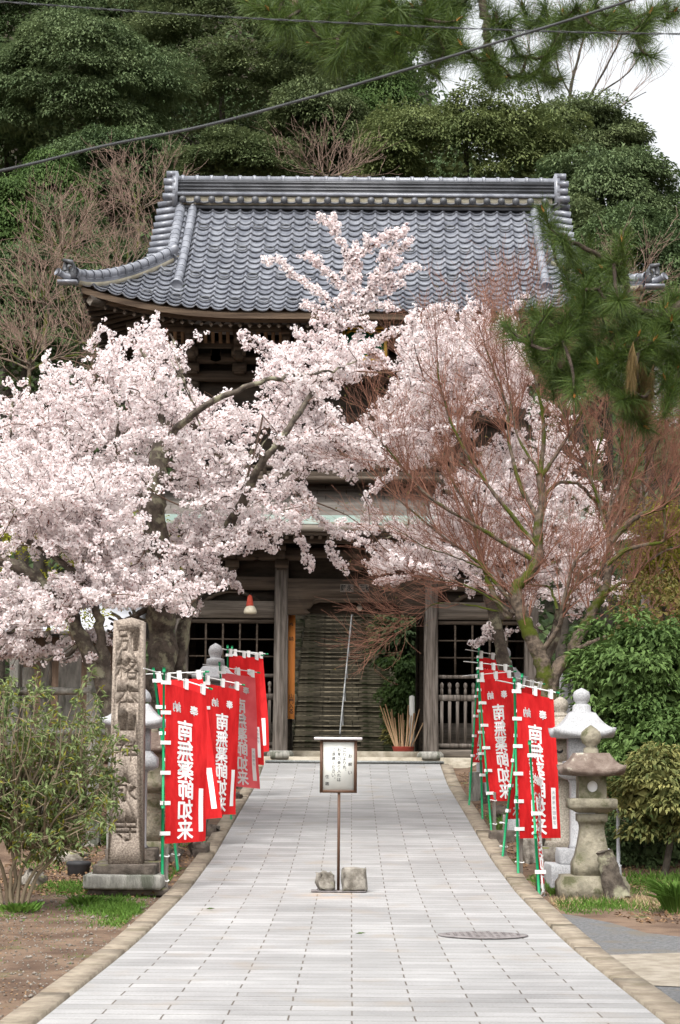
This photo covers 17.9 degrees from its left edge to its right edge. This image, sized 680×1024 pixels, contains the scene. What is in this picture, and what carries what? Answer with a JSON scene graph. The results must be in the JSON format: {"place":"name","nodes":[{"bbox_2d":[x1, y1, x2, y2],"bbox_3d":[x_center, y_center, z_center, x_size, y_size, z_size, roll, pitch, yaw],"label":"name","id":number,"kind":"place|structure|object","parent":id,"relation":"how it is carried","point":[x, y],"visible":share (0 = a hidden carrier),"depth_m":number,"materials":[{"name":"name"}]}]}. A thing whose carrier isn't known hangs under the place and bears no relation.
{"place":"outdoors","nodes":[
{"label":"outdoors","id":0,"kind":"place"},
{"bbox_2d":[0,243,102,416],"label":"bare brown tree","id":1,"kind":"object","parent":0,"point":[27,362],"visible":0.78,"depth_m":53.09,"materials":[{"name":"plant"}]},
{"bbox_2d":[0,203,117,350],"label":"bare brown tree","id":2,"kind":"object","parent":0,"point":[57,263],"visible":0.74,"depth_m":57.11,"materials":[{"name":"plant"}]},
{"bbox_2d":[0,230,132,405],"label":"bare brown tree","id":3,"kind":"object","parent":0,"point":[81,310],"visible":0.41,"depth_m":53.83,"materials":[{"name":"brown wood"}]},
{"bbox_2d":[0,154,139,301],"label":"bare brown tree","id":4,"kind":"object","parent":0,"point":[63,227],"visible":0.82,"depth_m":59.22,"materials":[{"name":"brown wood"}]},
{"bbox_2d":[0,895,155,1017],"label":"gravel","id":5,"kind":"structure","parent":0,"point":[46,956],"depth_m":18.70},
{"bbox_2d":[0,879,156,928],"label":"grass","id":6,"kind":"structure","parent":0,"point":[125,910],"depth_m":22.10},
{"bbox_2d":[26,166,156,268],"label":"bare brown tree","id":7,"kind":"object","parent":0,"point":[136,256],"visible":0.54,"depth_m":58.34,"materials":[{"name":"plant"}]},
{"bbox_2d":[0,0,633,171],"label":"overhead cable","id":8,"kind":"object","parent":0,"point":[319,94],"visible":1,"depth_m":9.48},
{"bbox_2d":[0,747,679,1019],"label":"ground","id":9,"kind":"structure","parent":0,"point":[669,927],"depth_m":20.47,"materials":[{"name":"soil"}]},
{"bbox_2d":[0,900,44,912],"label":"weed","id":10,"kind":"object","parent":9,"relation":"on","point":[33,906],"visible":0.99,"depth_m":21.60,"materials":[{"name":"green plant"}]},
{"bbox_2d":[0,172,73,727],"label":"tree","id":11,"kind":"object","parent":9,"relation":"on","point":[8,220],"visible":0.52,"depth_m":61.95,"materials":[{"name":"green plant"}]},
{"bbox_2d":[0,238,95,742],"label":"tree","id":12,"kind":"object","parent":9,"relation":"on","point":[22,370],"visible":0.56,"depth_m":59.61,"materials":[{"name":"green plant"}]},
{"bbox_2d":[0,634,109,848],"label":"stone post fence","id":13,"kind":"object","parent":9,"relation":"on","point":[69,678],"visible":0.22,"depth_m":30.32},
{"bbox_2d":[0,515,112,723],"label":"spring maple","id":14,"kind":"object","parent":9,"relation":"on","point":[49,628],"visible":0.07,"depth_m":39.88,"materials":[{"name":"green plant"}]},
{"bbox_2d":[0,664,140,904],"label":"long leaved bush","id":15,"kind":"object","parent":9,"relation":"on","point":[23,795],"visible":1,"depth_m":22.05,"materials":[{"name":"green plant"}]},
{"bbox_2d":[5,603,148,763],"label":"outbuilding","id":16,"kind":"structure","parent":9,"relation":"on","point":[124,613],"depth_m":44.53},
{"bbox_2d":[66,861,90,875],"bbox_3d":[-3.167,4.361,26.164,0.310,0.275,0.305,0,-7,0],"label":"black drum","id":17,"kind":"object","parent":9,"relation":"on","point":[78,867],"visible":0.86,"depth_m":26.05,"materials":[{"name":"rubber"}]},
{"bbox_2d":[63,894,105,904],"bbox_3d":[-2.651,4.053,22.598,0.417,0.116,0.440,4,-8,-26],"label":"weed","id":18,"kind":"object","parent":9,"relation":"on","point":[81,899],"visible":0.94,"depth_m":22.54,"materials":[{"name":"green plant"}]},
{"bbox_2d":[17,793,188,882],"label":"grass","id":19,"kind":"structure","parent":9,"relation":"on","point":[169,877],"depth_m":27.18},
{"bbox_2d":[0,428,228,757],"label":"cherry tree","id":20,"kind":"object","parent":9,"relation":"on","point":[75,507],"visible":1,"depth_m":28.70,"materials":[{"name":"pink plant"}]},
{"bbox_2d":[0,787,238,897],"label":"leaf litter","id":21,"kind":"object","parent":9,"relation":"on","point":[42,892],"visible":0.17,"depth_m":26.35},
{"bbox_2d":[83,618,170,896],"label":"inscribed stone pillar","id":22,"kind":"structure","parent":9,"relation":"on","point":[126,869],"depth_m":24.03,"materials":[{"name":"grey stone"}]},
{"bbox_2d":[97,690,165,871],"bbox_3d":[-2.509,3.298,26.293,0.780,2.380,0.794,0,-7,0],"label":"stone lantern","id":23,"kind":"object","parent":9,"relation":"on","point":[153,719],"visible":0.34,"depth_m":26.10,"materials":[{"name":"stone"}]},
{"bbox_2d":[0,765,263,1023],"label":"kerb strip","id":24,"kind":"object","parent":9,"relation":"on","point":[41,1005],"visible":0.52,"depth_m":17.90,"materials":[{"name":"stone"}]},
{"bbox_2d":[146,728,170,862],"bbox_3d":[-2.523,3.687,28.360,0.721,2.038,0.721,0,-7,0],"label":"stone lantern","id":25,"kind":"object","parent":9,"relation":"on","point":[154,797],"visible":0.17,"depth_m":28.14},
{"bbox_2d":[143,667,212,887],"bbox_3d":[-1.831,3.062,24.298,1.014,2.611,0.054,7,-9,-43],"label":"prayer banner","id":26,"kind":"object","parent":9,"relation":"on","point":[184,752],"visible":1,"depth_m":24.38,"materials":[{"name":"red fabric"}]},
{"bbox_2d":[146,667,221,869],"bbox_3d":[-2.074,3.277,27.249,1.136,2.631,0.360,3,-7,-18],"label":"prayer banner","id":27,"kind":"object","parent":9,"relation":"on","point":[213,807],"visible":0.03,"depth_m":27.35,"materials":[{"name":"red fabric"}]},
{"bbox_2d":[187,842,210,856],"bbox_3d":[-1.891,4.606,29.049,0.354,0.359,0.458,0,-7,0],"label":"edge rock","id":28,"kind":"object","parent":9,"relation":"on","point":[195,848],"visible":0.51,"depth_m":28.88,"materials":[{"name":"stone"}]},
{"bbox_2d":[192,643,236,694],"bbox_3d":[-2.079,3.334,35.857,0.749,2.317,0.749,0,-7,0],"label":"stone lantern","id":29,"kind":"object","parent":9,"relation":"on","point":[215,650],"visible":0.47,"depth_m":35.80,"materials":[{"name":"stone"}]},
{"bbox_2d":[187,672,244,841],"bbox_3d":[-1.727,3.476,29.747,1.023,2.557,0.091,7,-10,-44],"label":"prayer banner","id":30,"kind":"object","parent":9,"relation":"on","point":[223,702],"visible":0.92,"depth_m":29.89,"materials":[{"name":"red fabric"}]},
{"bbox_2d":[203,662,260,818],"bbox_3d":[-1.640,3.667,34.044,1.027,2.612,0.424,4,-8,-29],"label":"prayer banner","id":31,"kind":"object","parent":9,"relation":"on","point":[247,770],"visible":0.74,"depth_m":34.27,"materials":[{"name":"red fabric"}]},
{"bbox_2d":[0,211,474,731],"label":"cherry tree","id":32,"kind":"object","parent":9,"relation":"on","point":[150,405],"visible":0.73,"depth_m":31.72,"materials":[{"name":"pink plant"}]},
{"bbox_2d":[224,645,263,764],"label":"prayer banner","id":33,"kind":"object","parent":9,"relation":"on","point":[243,662],"visible":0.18,"depth_m":36.71,"materials":[{"name":"red fabric"}]},
{"bbox_2d":[222,646,268,751],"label":"prayer banner","id":34,"kind":"object","parent":9,"relation":"on","point":[264,714],"visible":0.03,"depth_m":38.63,"materials":[{"name":"red fabric"}]},
{"bbox_2d":[54,171,667,761],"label":"temple gate","id":35,"kind":"structure","parent":9,"relation":"on","point":[214,239],"depth_m":46.39,"materials":[{"name":"wood"}]},
{"bbox_2d":[188,619,273,665],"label":"lattice window","id":36,"kind":"structure","parent":35,"relation":"in","point":[205,621],"depth_m":46.01,"materials":[{"name":"brown wood"}]},
{"bbox_2d":[288,615,294,718],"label":"orange name board","id":37,"kind":"object","parent":35,"relation":"attached to","point":[291,662],"visible":0.99,"depth_m":46.23,"materials":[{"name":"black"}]},
{"bbox_2d":[380,704,422,751],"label":"walking cane tub","id":38,"kind":"object","parent":35,"relation":"on","point":[397,746],"visible":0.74,"depth_m":46.84,"materials":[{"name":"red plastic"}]},
{"bbox_2d":[438,621,523,674],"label":"lattice window","id":39,"kind":"structure","parent":35,"relation":"in","point":[454,623],"depth_m":46.00,"materials":[{"name":"brown wood"}]},
{"bbox_2d":[362,615,415,745],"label":"stair shrub","id":40,"kind":"object","parent":9,"relation":"on","point":[409,645],"visible":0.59,"depth_m":56.59,"materials":[{"name":"green plant"}]},
{"bbox_2d":[372,654,415,739],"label":"potted plant","id":41,"kind":"object","parent":9,"relation":"on","point":[401,691],"visible":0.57,"depth_m":55.57,"materials":[{"name":"green plant"}]},
{"bbox_2d":[228,0,679,446],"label":"pine tree","id":42,"kind":"object","parent":9,"relation":"on","point":[632,361],"visible":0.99,"depth_m":11.71,"materials":[{"name":"green plant"}]},
{"bbox_2d":[468,772,485,800],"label":"stone block","id":43,"kind":"structure","parent":9,"relation":"on","point":[475,790],"depth_m":38.30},
{"bbox_2d":[284,222,679,699],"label":"bare maple tree","id":44,"kind":"object","parent":9,"relation":"on","point":[548,674],"visible":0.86,"depth_m":31.22,"materials":[{"name":"brown plant"}]},
{"bbox_2d":[463,658,511,819],"bbox_3d":[2.359,3.667,34.338,1.029,2.680,0.091,6,-9,-41],"label":"prayer banner","id":45,"kind":"object","parent":9,"relation":"on","point":[486,677],"visible":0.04,"depth_m":34.28,"materials":[{"name":"red fabric"}]},
{"bbox_2d":[465,647,510,804],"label":"prayer banner","id":46,"kind":"object","parent":9,"relation":"on","point":[475,751],"visible":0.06,"depth_m":36.92,"materials":[{"name":"red fabric"}]},
{"bbox_2d":[463,669,516,829],"bbox_3d":[2.329,3.621,32.100,1.024,2.578,0.392,6,-9,-39],"label":"prayer banner","id":47,"kind":"object","parent":9,"relation":"on","point":[497,703],"visible":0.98,"depth_m":32.17,"materials":[{"name":"red fabric"}]},
{"bbox_2d":[334,294,650,716],"bbox_3d":[2.715,-0.017,36.926,5.180,8.154,7.526,-2,-7,21],"label":"cherry tree","id":48,"kind":"object","parent":9,"relation":"on","point":[494,630],"visible":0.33,"depth_m":36.08,"materials":[{"name":"pink plant"}]},
{"bbox_2d":[488,830,515,842],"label":"stone beam","id":49,"kind":"structure","parent":9,"relation":"on","point":[496,834],"depth_m":30.97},
{"bbox_2d":[501,673,544,855],"bbox_3d":[2.460,3.484,29.210,0.232,2.580,1.063,-3,-8,29],"label":"prayer banner","id":50,"kind":"object","parent":9,"relation":"on","point":[511,811],"visible":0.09,"depth_m":28.96,"materials":[{"name":"red fabric"}]},
{"bbox_2d":[495,677,560,872],"bbox_3d":[2.340,3.307,26.587,1.024,2.528,0.119,5,-8,-35],"label":"prayer banner","id":51,"kind":"object","parent":9,"relation":"on","point":[535,718],"visible":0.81,"depth_m":26.68,"materials":[{"name":"red fabric"}]},
{"bbox_2d":[523,838,545,864],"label":"stone block","id":52,"kind":"structure","parent":9,"relation":"on","point":[528,851],"depth_m":28.11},
{"bbox_2d":[527,740,545,896],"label":"prayer banner","id":53,"kind":"object","parent":9,"relation":"on","point":[536,789],"visible":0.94,"depth_m":24.30,"materials":[{"name":"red fabric"}]},
{"bbox_2d":[538,696,569,861],"bbox_3d":[2.861,3.498,27.985,0.658,2.210,0.658,0,-7,0],"label":"stone lantern","id":54,"kind":"object","parent":9,"relation":"on","point":[561,704],"visible":0.41,"depth_m":27.85,"materials":[{"name":"beige stone"}]},
{"bbox_2d":[441,764,679,1023],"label":"kerb strip","id":55,"kind":"object","parent":9,"relation":"on","point":[658,1003],"visible":0.82,"depth_m":19.59,"materials":[{"name":"stone"}]},
{"bbox_2d":[459,769,679,892],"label":"leaf litter","id":56,"kind":"object","parent":9,"relation":"on","point":[512,852],"visible":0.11,"depth_m":27.80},
{"bbox_2d":[544,688,621,887],"bbox_3d":[2.856,3.248,25.498,0.838,2.336,0.852,0,-7,0],"label":"stone lantern","id":57,"kind":"object","parent":9,"relation":"on","point":[570,727],"visible":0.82,"depth_m":25.35,"materials":[{"name":"stone"}]},
{"bbox_2d":[555,725,629,900],"bbox_3d":[2.801,3.338,24.076,0.750,1.917,0.751,0,-7,0],"label":"stone lantern","id":58,"kind":"object","parent":9,"relation":"on","point":[590,768],"visible":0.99,"depth_m":23.88,"materials":[{"name":"grey"}]},
{"bbox_2d":[561,620,656,719],"bbox_3d":[3.924,3.195,31.288,1.555,3.274,1.350,0,-7,0],"label":"evergreen shrub","id":59,"kind":"object","parent":9,"relation":"on","point":[596,630],"visible":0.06,"depth_m":31.40,"materials":[{"name":"green plant"}]},
{"bbox_2d":[596,848,630,900],"bbox_3d":[2.991,3.975,23.650,0.375,0.584,0.294,0,-7,0],"label":"rock","id":60,"kind":"object","parent":9,"relation":"on","point":[612,883],"visible":0.92,"depth_m":23.55,"materials":[{"name":"grey stone"}]},
{"bbox_2d":[549,891,677,913],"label":"dry grass","id":61,"kind":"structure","parent":9,"relation":"on","point":[648,898],"depth_m":23.22,"materials":[{"name":"plant"}]},
{"bbox_2d":[552,902,679,923],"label":"leaf litter","id":62,"kind":"object","parent":9,"relation":"on","point":[651,919],"visible":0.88,"depth_m":21.63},
{"bbox_2d":[556,605,679,846],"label":"evergreen shrub","id":63,"kind":"object","parent":9,"relation":"on","point":[641,654],"visible":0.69,"depth_m":28.09,"materials":[{"name":"green plant"}]},
{"bbox_2d":[562,914,679,954],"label":"asphalt patch","id":64,"kind":"object","parent":9,"relation":"on","point":[611,938],"visible":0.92,"depth_m":19.38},
{"bbox_2d":[597,697,679,813],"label":"evergreen shrub","id":65,"kind":"object","parent":9,"relation":"on","point":[618,748],"visible":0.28,"depth_m":27.42,"materials":[{"name":"green plant"}]},
{"bbox_2d":[600,571,679,764],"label":"evergreen shrub","id":66,"kind":"object","parent":9,"relation":"on","point":[670,598],"visible":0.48,"depth_m":30.01,"materials":[{"name":"green plant"}]},
{"bbox_2d":[604,809,679,869],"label":"evergreen shrub","id":67,"kind":"object","parent":9,"relation":"on","point":[631,850],"visible":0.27,"depth_m":26.51,"materials":[{"name":"green plant"}]},
{"bbox_2d":[605,739,679,875],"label":"evergreen shrub","id":68,"kind":"object","parent":9,"relation":"on","point":[641,786],"visible":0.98,"depth_m":25.87,"materials":[{"name":"green plant"}]},
{"bbox_2d":[611,953,679,986],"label":"concrete slab","id":69,"kind":"structure","parent":9,"relation":"on","point":[658,969],"depth_m":16.78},
{"bbox_2d":[614,496,679,614],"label":"evergreen shrub","id":70,"kind":"object","parent":9,"relation":"on","point":[668,557],"visible":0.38,"depth_m":32.41,"materials":[{"name":"green plant"}]},
{"bbox_2d":[639,877,679,913],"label":"grass clump","id":71,"kind":"object","parent":9,"relation":"on","point":[667,896],"visible":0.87,"depth_m":22.17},
{"bbox_2d":[0,2,679,751],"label":"hillside","id":72,"kind":"structure","parent":0,"point":[548,606],"depth_m":92.13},
{"bbox_2d":[0,71,98,437],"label":"broadleaf tree","id":73,"kind":"object","parent":72,"relation":"on","point":[21,148],"visible":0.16,"depth_m":85.34,"materials":[{"name":"green plant"}]},
{"bbox_2d":[0,0,110,174],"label":"broadleaf tree","id":74,"kind":"object","parent":72,"relation":"on","point":[7,14],"visible":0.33,"depth_m":98.84,"materials":[{"name":"green plant"}]},
{"bbox_2d":[8,145,105,573],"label":"tree","id":75,"kind":"object","parent":72,"relation":"on","point":[39,175],"visible":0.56,"depth_m":74.34,"materials":[{"name":"green plant"}]},
{"bbox_2d":[0,187,116,576],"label":"broadleaf tree","id":76,"kind":"object","parent":72,"relation":"on","point":[37,566],"visible":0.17,"depth_m":71.39,"materials":[{"name":"green plant"}]},
{"bbox_2d":[0,0,209,456],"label":"broadleaf tree","id":77,"kind":"object","parent":72,"relation":"on","point":[33,53],"visible":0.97,"depth_m":80.76,"materials":[{"name":"green plant"}]},
{"bbox_2d":[25,121,185,476],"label":"broadleaf tree","id":78,"kind":"object","parent":72,"relation":"on","point":[77,143],"visible":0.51,"depth_m":76.78,"materials":[{"name":"green plant"}]},
{"bbox_2d":[40,224,183,483],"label":"broadleaf tree","id":79,"kind":"object","parent":72,"relation":"on","point":[87,266],"visible":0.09,"depth_m":66.24,"materials":[{"name":"green plant"}]},
{"bbox_2d":[40,0,188,229],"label":"broadleaf tree","id":80,"kind":"object","parent":72,"relation":"on","point":[115,14],"visible":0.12,"depth_m":100.76,"materials":[{"name":"green plant"}]},
{"bbox_2d":[70,129,207,248],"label":"bare brown tree","id":81,"kind":"object","parent":72,"relation":"on","point":[138,206],"visible":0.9,"depth_m":66.08,"materials":[{"name":"plant"}]},
{"bbox_2d":[71,75,283,174],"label":"broadleaf tree","id":82,"kind":"object","parent":72,"relation":"on","point":[198,113],"visible":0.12,"depth_m":100.79,"materials":[{"name":"green plant"}]},
{"bbox_2d":[79,0,353,173],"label":"broadleaf tree","id":83,"kind":"object","parent":72,"relation":"on","point":[221,64],"visible":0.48,"depth_m":88.51,"materials":[{"name":"green plant"}]},
{"bbox_2d":[154,123,311,187],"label":"broadleaf tree","id":84,"kind":"object","parent":72,"relation":"on","point":[237,152],"visible":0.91,"depth_m":67.72,"materials":[{"name":"green plant"}]},
{"bbox_2d":[255,73,372,176],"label":"broadleaf tree","id":85,"kind":"object","parent":72,"relation":"on","point":[309,112],"visible":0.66,"depth_m":81.18,"materials":[{"name":"green plant"}]},
{"bbox_2d":[285,125,363,176],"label":"broadleaf tree","id":86,"kind":"object","parent":72,"relation":"on","point":[338,165],"visible":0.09,"depth_m":82.39,"materials":[{"name":"green plant"}]},
{"bbox_2d":[251,107,404,176],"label":"bare brown tree","id":87,"kind":"object","parent":72,"relation":"on","point":[329,168],"visible":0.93,"depth_m":68.00,"materials":[{"name":"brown wood"}]},
{"bbox_2d":[0,6,679,746],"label":"undergrowth","id":88,"kind":"object","parent":72,"relation":"on","point":[542,622],"visible":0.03,"depth_m":89.14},
{"bbox_2d":[581,208,679,304],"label":"bare brown tree","id":89,"kind":"object","parent":88,"relation":"on","point":[656,299],"visible":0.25,"depth_m":58.92,"materials":[{"name":"plant"}]},
{"bbox_2d":[253,0,433,103],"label":"broadleaf tree","id":90,"kind":"object","parent":72,"relation":"on","point":[414,77],"visible":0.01,"depth_m":102.07,"materials":[{"name":"green plant"}]},
{"bbox_2d":[292,614,396,750],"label":"stone staircase","id":91,"kind":"structure","parent":72,"relation":"on","point":[319,684],"depth_m":68.49,"materials":[{"name":"stone"}]},
{"bbox_2d":[339,614,352,736],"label":"handrail","id":92,"kind":"object","parent":91,"relation":"on","point":[344,693],"visible":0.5,"depth_m":67.34,"materials":[{"name":"metal"}]},
{"bbox_2d":[345,45,423,116],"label":"tree","id":93,"kind":"object","parent":72,"relation":"on","point":[372,96],"visible":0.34,"depth_m":94.35,"materials":[{"name":"green plant"}]},
{"bbox_2d":[344,76,594,177],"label":"broadleaf tree","id":94,"kind":"object","parent":72,"relation":"on","point":[518,129],"visible":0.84,"depth_m":75.16,"materials":[{"name":"green plant"}]},
{"bbox_2d":[425,146,535,177],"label":"broadleaf tree","id":95,"kind":"object","parent":72,"relation":"on","point":[438,160],"visible":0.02,"depth_m":82.57,"materials":[{"name":"green plant"}]},
{"bbox_2d":[487,88,656,507],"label":"broadleaf tree","id":96,"kind":"object","parent":72,"relation":"on","point":[613,125],"visible":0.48,"depth_m":86.02,"materials":[{"name":"green plant"}]},
{"bbox_2d":[529,192,636,711],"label":"broadleaf tree","id":97,"kind":"object","parent":72,"relation":"on","point":[580,214],"visible":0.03,"depth_m":66.47,"materials":[{"name":"green plant"}]},
{"bbox_2d":[504,0,671,107],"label":"bare tall tree","id":98,"kind":"object","parent":72,"relation":"on","point":[600,77],"visible":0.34,"depth_m":94.96,"materials":[{"name":"brown plant"}]},
{"bbox_2d":[528,140,679,629],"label":"broadleaf tree","id":99,"kind":"object","parent":72,"relation":"on","point":[626,174],"visible":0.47,"depth_m":70.47,"materials":[{"name":"green plant"}]},
{"bbox_2d":[535,199,679,629],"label":"broadleaf tree","id":100,"kind":"object","parent":72,"relation":"on","point":[669,252],"visible":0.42,"depth_m":64.19,"materials":[{"name":"green plant"}]},
{"bbox_2d":[0,1,679,34],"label":"overhead cable","id":101,"kind":"object","parent":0,"point":[335,22],"visible":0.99,"depth_m":9.94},
{"bbox_2d":[37,763,664,1023],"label":"paved path","id":102,"kind":"structure","parent":0,"point":[270,938],"depth_m":18.89,"materials":[{"name":"stone"}]},
{"bbox_2d":[311,737,365,891],"bbox_3d":[-0.011,3.379,24.169,0.610,1.708,0.320,0,-7,0],"label":"notice sign","id":103,"kind":"object","parent":102,"relation":"on","point":[338,765],"visible":1,"depth_m":24.20,"materials":[{"name":"paper"}]},
{"bbox_2d":[315,870,334,890],"bbox_3d":[-0.167,4.111,24.052,0.223,0.234,0.243,2,-7,-15],"label":"weight stone","id":104,"kind":"object","parent":103,"relation":"on","point":[324,880],"visible":1,"depth_m":23.98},
{"bbox_2d":[341,867,367,890],"bbox_3d":[0.161,4.091,24.074,0.301,0.278,0.288,0,-7,0],"label":"weight stone","id":105,"kind":"object","parent":103,"relation":"on","point":[353,878],"visible":1,"depth_m":23.95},
{"bbox_2d":[265,760,443,763],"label":"drain grate","id":106,"kind":"object","parent":102,"relation":"on","point":[318,761],"visible":0.85,"depth_m":44.95,"materials":[{"name":"metal"}]},
{"bbox_2d":[438,931,527,938],"bbox_3d":[1.267,3.744,19.141,0.800,0.014,0.800,0,-7,0],"label":"manhole cover","id":107,"kind":"object","parent":102,"relation":"on","point":[484,935],"visible":1,"depth_m":19.05,"materials":[{"name":"metal"}]},
{"bbox_2d":[398,0,679,428],"label":"sky","id":108,"kind":"structure","parent":0,"point":[659,106],"materials":[{"name":"white"}]},
{"bbox_2d":[529,866,679,914],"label":"grass","id":109,"kind":"structure","parent":0,"point":[596,904],"depth_m":23.04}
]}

